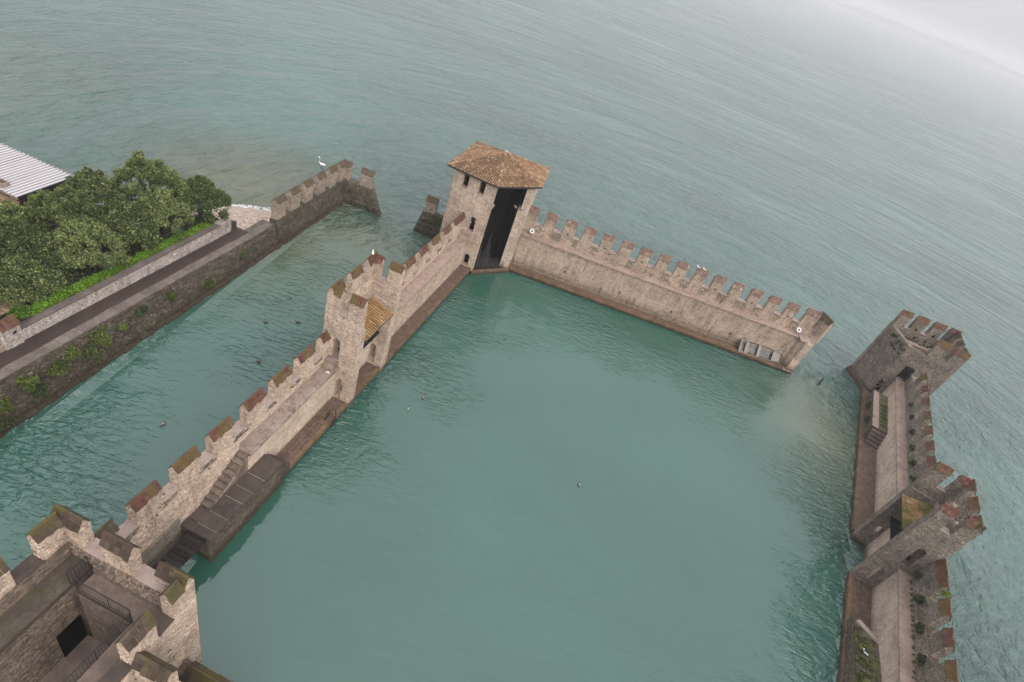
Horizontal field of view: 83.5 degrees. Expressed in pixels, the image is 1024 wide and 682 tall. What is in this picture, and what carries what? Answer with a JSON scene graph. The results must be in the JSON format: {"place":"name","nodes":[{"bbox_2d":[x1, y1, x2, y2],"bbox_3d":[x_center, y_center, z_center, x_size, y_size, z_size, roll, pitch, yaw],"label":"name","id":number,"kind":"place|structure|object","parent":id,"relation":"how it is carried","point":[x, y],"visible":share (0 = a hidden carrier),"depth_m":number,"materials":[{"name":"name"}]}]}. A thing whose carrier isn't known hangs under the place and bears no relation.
{"place":"outdoors","nodes":[
{"label":"outdoors","id":0,"kind":"place"},
{"bbox_2d":[0,205,236,321],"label":"garden ground","id":1,"kind":"structure","parent":0,"point":[131,252],"depth_m":49.22,"materials":[{"name":"soil"}]},
{"bbox_2d":[0,344,5,352],"bbox_3d":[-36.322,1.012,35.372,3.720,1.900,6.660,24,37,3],"label":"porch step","id":2,"kind":"object","parent":1,"relation":"on","point":[2,348],"visible":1,"depth_m":38.18,"materials":[{"name":"stone"}]},
{"bbox_2d":[0,314,24,349],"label":"gate pier","id":3,"kind":"structure","parent":1,"relation":"on","point":[11,335],"depth_m":38.16,"materials":[{"name":"stone"}]},
{"bbox_2d":[0,295,27,316],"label":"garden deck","id":4,"kind":"structure","parent":1,"relation":"on","point":[3,310],"depth_m":40.68,"materials":[{"name":"beige wood"}]},
{"bbox_2d":[5,304,33,321],"bbox_3d":[-33.861,-1.616,39.616,1.374,1.868,1.374,22,37,0],"label":"bush","id":5,"kind":"object","parent":1,"relation":"on","point":[20,312],"visible":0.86,"depth_m":39.10,"materials":[{"name":"green plant"}]},
{"bbox_2d":[0,199,51,249],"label":"willow tree","id":6,"kind":"object","parent":1,"relation":"on","point":[10,211],"visible":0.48,"depth_m":43.81,"materials":[{"name":"green plant"}]},
{"bbox_2d":[0,247,66,306],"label":"tree","id":7,"kind":"object","parent":1,"relation":"on","point":[46,282],"visible":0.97,"depth_m":40.54,"materials":[{"name":"green plant"}]},
{"bbox_2d":[0,218,71,278],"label":"tree","id":8,"kind":"object","parent":1,"relation":"on","point":[22,234],"visible":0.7,"depth_m":42.05,"materials":[{"name":"green plant"}]},
{"bbox_2d":[0,143,73,219],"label":"lakeside pavilion","id":9,"kind":"structure","parent":1,"relation":"on","point":[23,176],"depth_m":47.84,"materials":[{"name":"white metal"}]},
{"bbox_2d":[23,184,110,247],"bbox_3d":[-35.874,-9.769,46.435,6.019,5.873,6.065,22,37,0],"label":"tree","id":10,"kind":"object","parent":1,"relation":"on","point":[56,203],"visible":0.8,"depth_m":44.82,"materials":[{"name":"green plant"}]},
{"bbox_2d":[45,214,130,269],"bbox_3d":[-33.508,-7.426,45.168,6.092,5.336,5.708,22,37,0],"label":"tree","id":11,"kind":"object","parent":1,"relation":"on","point":[82,228],"visible":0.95,"depth_m":43.96,"materials":[{"name":"green plant"}]},
{"bbox_2d":[52,166,128,213],"bbox_3d":[-36.203,-12.335,49.359,5.907,5.920,6.110,22,37,0],"label":"tree","id":12,"kind":"object","parent":1,"relation":"on","point":[90,181],"visible":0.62,"depth_m":48.11,"materials":[{"name":"green plant"}]},
{"bbox_2d":[0,190,218,307],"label":"undergrowth","id":13,"kind":"object","parent":1,"relation":"on","point":[71,279],"visible":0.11,"depth_m":48.71,"materials":[{"name":"green plant"}]},
{"bbox_2d":[26,220,215,318],"bbox_3d":[-31.324,-6.570,47.785,1.252,2.149,19.075,24,37,3],"label":"hedge","id":14,"kind":"object","parent":1,"relation":"on","point":[48,302],"visible":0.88,"depth_m":45.07,"materials":[{"name":"green plant"}]},
{"bbox_2d":[20,218,230,339],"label":"garden wall","id":15,"kind":"structure","parent":1,"relation":"on","point":[62,310],"depth_m":45.77,"materials":[{"name":"beige stone"}]},
{"bbox_2d":[92,196,162,251],"bbox_3d":[-32.554,-9.526,48.217,5.568,5.293,5.337,22,37,0],"label":"tree","id":16,"kind":"object","parent":1,"relation":"on","point":[122,214],"visible":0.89,"depth_m":47.15,"materials":[{"name":"green plant"}]},
{"bbox_2d":[104,149,190,205],"bbox_3d":[-32.889,-13.805,51.746,6.910,7.129,6.577,22,37,0],"label":"willow tree","id":17,"kind":"object","parent":1,"relation":"on","point":[150,171],"visible":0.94,"depth_m":50.00,"materials":[{"name":"green plant"}]},
{"bbox_2d":[135,187,194,237],"bbox_3d":[-31.181,-11.341,51.284,5.244,5.054,4.936,40,41,23],"label":"willow tree","id":18,"kind":"object","parent":1,"relation":"on","point":[162,205],"visible":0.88,"depth_m":50.04,"materials":[{"name":"green plant"}]},
{"bbox_2d":[170,174,231,223],"bbox_3d":[-29.722,-13.521,54.590,5.648,5.113,5.110,22,37,0],"label":"willow tree","id":19,"kind":"object","parent":1,"relation":"on","point":[206,195],"visible":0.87,"depth_m":53.42,"materials":[{"name":"green plant"}]},
{"bbox_2d":[0,227,248,368],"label":"path","id":20,"kind":"structure","parent":0,"point":[44,337],"depth_m":44.76,"materials":[{"name":"stone"}]},
{"bbox_2d":[190,206,270,229],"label":"beach","id":21,"kind":"structure","parent":0,"point":[244,218],"depth_m":61.97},
{"bbox_2d":[0,0,1023,681],"bbox_3d":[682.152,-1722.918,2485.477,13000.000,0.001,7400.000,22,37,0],"label":"lake","id":22,"kind":"structure","parent":0,"point":[856,178],"depth_m":66.27,"materials":[{"name":"liquid"}]},
{"bbox_2d":[0,503,232,681],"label":"castle tower","id":23,"kind":"structure","parent":22,"relation":"in","point":[55,626],"depth_m":25.51,"materials":[{"name":"stone"}]},
{"bbox_2d":[56,615,86,656],"bbox_3d":[-21.282,14.263,27.730,0.120,2.200,1.180,25,38,5],"label":"doorway","id":24,"kind":"structure","parent":23,"relation":"in","point":[75,632],"depth_m":27.63,"materials":[{"name":"black"}]},
{"bbox_2d":[66,556,89,584],"bbox_3d":[-19.573,10.346,25.891,0.044,1.021,0.981,25,38,5],"label":"railing","id":25,"kind":"object","parent":23,"relation":"on","point":[78,570],"visible":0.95,"depth_m":25.79,"materials":[{"name":"black metal"}]},
{"bbox_2d":[63,613,131,681],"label":"railing","id":26,"kind":"object","parent":23,"relation":"on","point":[101,648],"visible":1,"depth_m":23.88,"materials":[{"name":"black metal"}]},
{"bbox_2d":[73,578,131,619],"bbox_3d":[-18.081,11.403,25.324,2.952,1.021,0.044,25,38,5],"label":"railing","id":27,"kind":"object","parent":23,"relation":"on","point":[107,598],"visible":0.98,"depth_m":25.23,"materials":[{"name":"black metal"}]},
{"bbox_2d":[0,202,343,438],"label":"quay wall","id":28,"kind":"structure","parent":22,"relation":"in","point":[221,267],"depth_m":45.53,"materials":[{"name":"stone"}]},
{"bbox_2d":[0,396,14,414],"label":"wall weed","id":29,"kind":"object","parent":28,"relation":"attached to","point":[5,404],"depth_m":37.04,"materials":[{"name":"green plant"}]},
{"bbox_2d":[0,414,15,432],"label":"wall weed","id":30,"kind":"object","parent":28,"relation":"attached to","point":[4,422],"depth_m":36.88,"materials":[{"name":"green plant"}]},
{"bbox_2d":[13,375,40,392],"bbox_3d":[-32.238,2.702,38.060,1.502,0.981,1.273,22,37,0],"label":"wall weed","id":31,"kind":"object","parent":28,"relation":"attached to","point":[30,381],"depth_m":37.94,"materials":[{"name":"green plant"}]},
{"bbox_2d":[29,379,49,399],"bbox_3d":[-32.231,3.187,38.944,1.733,1.173,1.115,42,42,24],"label":"wall weed","id":32,"kind":"object","parent":28,"relation":"attached to","point":[41,388],"depth_m":38.93,"materials":[{"name":"green plant"}]},
{"bbox_2d":[43,358,70,375],"bbox_3d":[-31.702,1.881,39.948,1.416,1.016,1.526,22,37,0],"label":"wall weed","id":33,"kind":"object","parent":28,"relation":"attached to","point":[54,368],"depth_m":39.88,"materials":[{"name":"green plant"}]},
{"bbox_2d":[62,345,80,361],"bbox_3d":[-31.281,0.925,40.733,1.134,1.035,1.135,22,37,0],"label":"wall weed","id":34,"kind":"object","parent":28,"relation":"attached to","point":[71,353],"depth_m":40.63,"materials":[{"name":"green plant"}]},
{"bbox_2d":[80,342,106,362],"bbox_3d":[-30.904,0.884,42.124,2.015,1.326,1.523,22,37,0],"label":"wall weed","id":35,"kind":"object","parent":28,"relation":"attached to","point":[89,352],"depth_m":42.03,"materials":[{"name":"green plant"}]},
{"bbox_2d":[87,324,112,346],"bbox_3d":[-30.476,-0.392,42.679,1.761,1.337,1.864,22,37,0],"label":"wall weed","id":36,"kind":"object","parent":28,"relation":"attached to","point":[104,337],"depth_m":42.50,"materials":[{"name":"green plant"}]},
{"bbox_2d":[117,322,128,331],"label":"wall weed","id":37,"kind":"object","parent":28,"relation":"attached to","point":[123,326],"depth_m":44.19,"materials":[{"name":"green plant"}]},
{"bbox_2d":[134,306,147,317],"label":"wall weed","id":38,"kind":"object","parent":28,"relation":"attached to","point":[143,310],"depth_m":45.63,"materials":[{"name":"green plant"}]},
{"bbox_2d":[167,289,177,301],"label":"wall weed","id":39,"kind":"object","parent":28,"relation":"attached to","point":[172,295],"depth_m":48.44,"materials":[{"name":"green plant"}]},
{"bbox_2d":[204,278,214,287],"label":"wall weed","id":40,"kind":"object","parent":28,"relation":"attached to","point":[209,283],"depth_m":52.22,"materials":[{"name":"green plant"}]},
{"bbox_2d":[239,251,248,259],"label":"wall weed","id":41,"kind":"object","parent":28,"relation":"attached to","point":[244,255],"depth_m":56.07,"materials":[{"name":"green plant"}]},
{"bbox_2d":[94,330,347,567],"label":"dock wall","id":42,"kind":"structure","parent":22,"relation":"in","point":[224,487],"depth_m":36.72,"materials":[{"name":"stone"}]},
{"bbox_2d":[152,531,206,569],"bbox_3d":[-19.273,12.492,32.523,1.286,0.731,4.300,25,38,5],"label":"footbridge","id":43,"kind":"object","parent":42,"relation":"on","point":[180,553],"visible":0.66,"depth_m":33.22,"materials":[{"name":"grey wood"}]},
{"bbox_2d":[324,409,335,427],"bbox_3d":[-14.412,6.249,45.423,0.714,2.171,0.730,25,38,5],"label":"ladder","id":44,"kind":"object","parent":42,"relation":"attached to","point":[328,415],"visible":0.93,"depth_m":45.21,"materials":[{"name":"black metal"}]},
{"bbox_2d":[195,204,270,210],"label":"foam","id":45,"kind":"object","parent":22,"relation":"on","point":[248,206],"visible":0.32,"depth_m":65.11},
{"bbox_2d":[270,158,381,243],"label":"breakwater wall","id":46,"kind":"structure","parent":22,"relation":"in","point":[307,202],"depth_m":66.64,"materials":[{"name":"stone"}]},
{"bbox_2d":[341,212,470,404],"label":"dock wall","id":47,"kind":"structure","parent":22,"relation":"in","point":[436,272],"depth_m":58.48,"materials":[{"name":"stone"}]},
{"bbox_2d":[322,251,405,408],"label":"gate tower","id":48,"kind":"structure","parent":47,"relation":"on","point":[362,304],"depth_m":45.30,"materials":[{"name":"stone"}]},
{"bbox_2d":[413,195,443,238],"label":"ruined wall","id":49,"kind":"structure","parent":22,"relation":"in","point":[429,222],"depth_m":70.66,"materials":[{"name":"stone"}]},
{"bbox_2d":[439,141,549,274],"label":"corner tower","id":50,"kind":"structure","parent":22,"relation":"in","point":[493,192],"depth_m":64.95,"materials":[{"name":"stone"}]},
{"bbox_2d":[508,205,833,373],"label":"dock wall","id":51,"kind":"structure","parent":22,"relation":"in","point":[676,300],"depth_m":71.06,"materials":[{"name":"stone"}]},
{"bbox_2d":[737,338,781,362],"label":"landing","id":52,"kind":"object","parent":51,"relation":"on","point":[745,345],"visible":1,"depth_m":72.83,"materials":[{"name":"grey stone"}]},
{"bbox_2d":[850,373,936,537],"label":"dock wall","id":53,"kind":"structure","parent":22,"relation":"in","point":[882,474],"depth_m":60.96,"materials":[{"name":"weathered limestone"},{"name":"paving"},{"name":"brick tile"}]},
{"bbox_2d":[863,390,887,451],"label":"staircase","id":54,"kind":"structure","parent":53,"relation":"on","point":[875,431],"depth_m":66.57,"materials":[{"name":"grey stone"}]},
{"bbox_2d":[908,459,915,465],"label":"wall weed","id":55,"kind":"object","parent":53,"relation":"attached to","point":[912,462],"depth_m":57.13,"materials":[{"name":"green plant"}]},
{"bbox_2d":[909,444,914,449],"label":"wall weed","id":56,"kind":"object","parent":53,"relation":"attached to","point":[911,447],"depth_m":59.20,"materials":[{"name":"green plant"}]},
{"bbox_2d":[909,475,915,481],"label":"wall weed","id":57,"kind":"object","parent":53,"relation":"attached to","point":[912,478],"depth_m":55.11,"materials":[{"name":"green plant"}]},
{"bbox_2d":[838,559,958,681],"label":"dock wall","id":58,"kind":"structure","parent":22,"relation":"in","point":[889,612],"depth_m":42.99,"materials":[{"name":"weathered limestone"},{"name":"paving"},{"name":"brick tile"}]},
{"bbox_2d":[842,616,881,681],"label":"quay ramp","id":59,"kind":"structure","parent":58,"relation":"on","point":[860,665],"depth_m":42.57,"materials":[{"name":"green plant"}]},
{"bbox_2d":[912,594,923,604],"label":"wall weed","id":60,"kind":"object","parent":58,"relation":"attached to","point":[919,599],"depth_m":43.65,"materials":[{"name":"green plant"}]},
{"bbox_2d":[914,569,922,578],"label":"wall weed","id":61,"kind":"object","parent":58,"relation":"attached to","point":[917,575],"depth_m":45.50,"materials":[{"name":"green plant"}]},
{"bbox_2d":[914,621,923,634],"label":"wall weed","id":62,"kind":"object","parent":58,"relation":"attached to","point":[920,629],"depth_m":41.60,"materials":[{"name":"green plant"}]},
{"bbox_2d":[915,653,926,665],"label":"wall weed","id":63,"kind":"object","parent":58,"relation":"attached to","point":[921,658],"depth_m":39.63,"materials":[{"name":"green plant"}]},
{"bbox_2d":[941,590,951,597],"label":"wall weed","id":64,"kind":"object","parent":58,"relation":"attached to","point":[946,594],"depth_m":42.11,"materials":[{"name":"green plant"}]},
{"bbox_2d":[845,309,971,396],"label":"end tower","id":65,"kind":"structure","parent":22,"relation":"in","point":[898,348],"depth_m":71.97,"materials":[{"name":"stone"}]},
{"bbox_2d":[873,379,885,390],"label":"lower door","id":66,"kind":"structure","parent":65,"relation":"in","point":[877,388],"depth_m":73.40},
{"bbox_2d":[847,461,983,588],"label":"gate tower","id":67,"kind":"structure","parent":22,"relation":"in","point":[925,520],"depth_m":46.96,"materials":[{"name":"stone"}]},
{"bbox_2d":[827,0,1023,78],"bbox_3d":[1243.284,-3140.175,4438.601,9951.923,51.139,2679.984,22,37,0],"label":"hills","id":68,"kind":"structure","parent":0,"point":[980,57],"depth_m":4636.21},
{"bbox_2d":[835,0,1023,74],"label":"sky","id":69,"kind":"structure","parent":0,"point":[994,29],"materials":[{"name":"white"}]}
]}

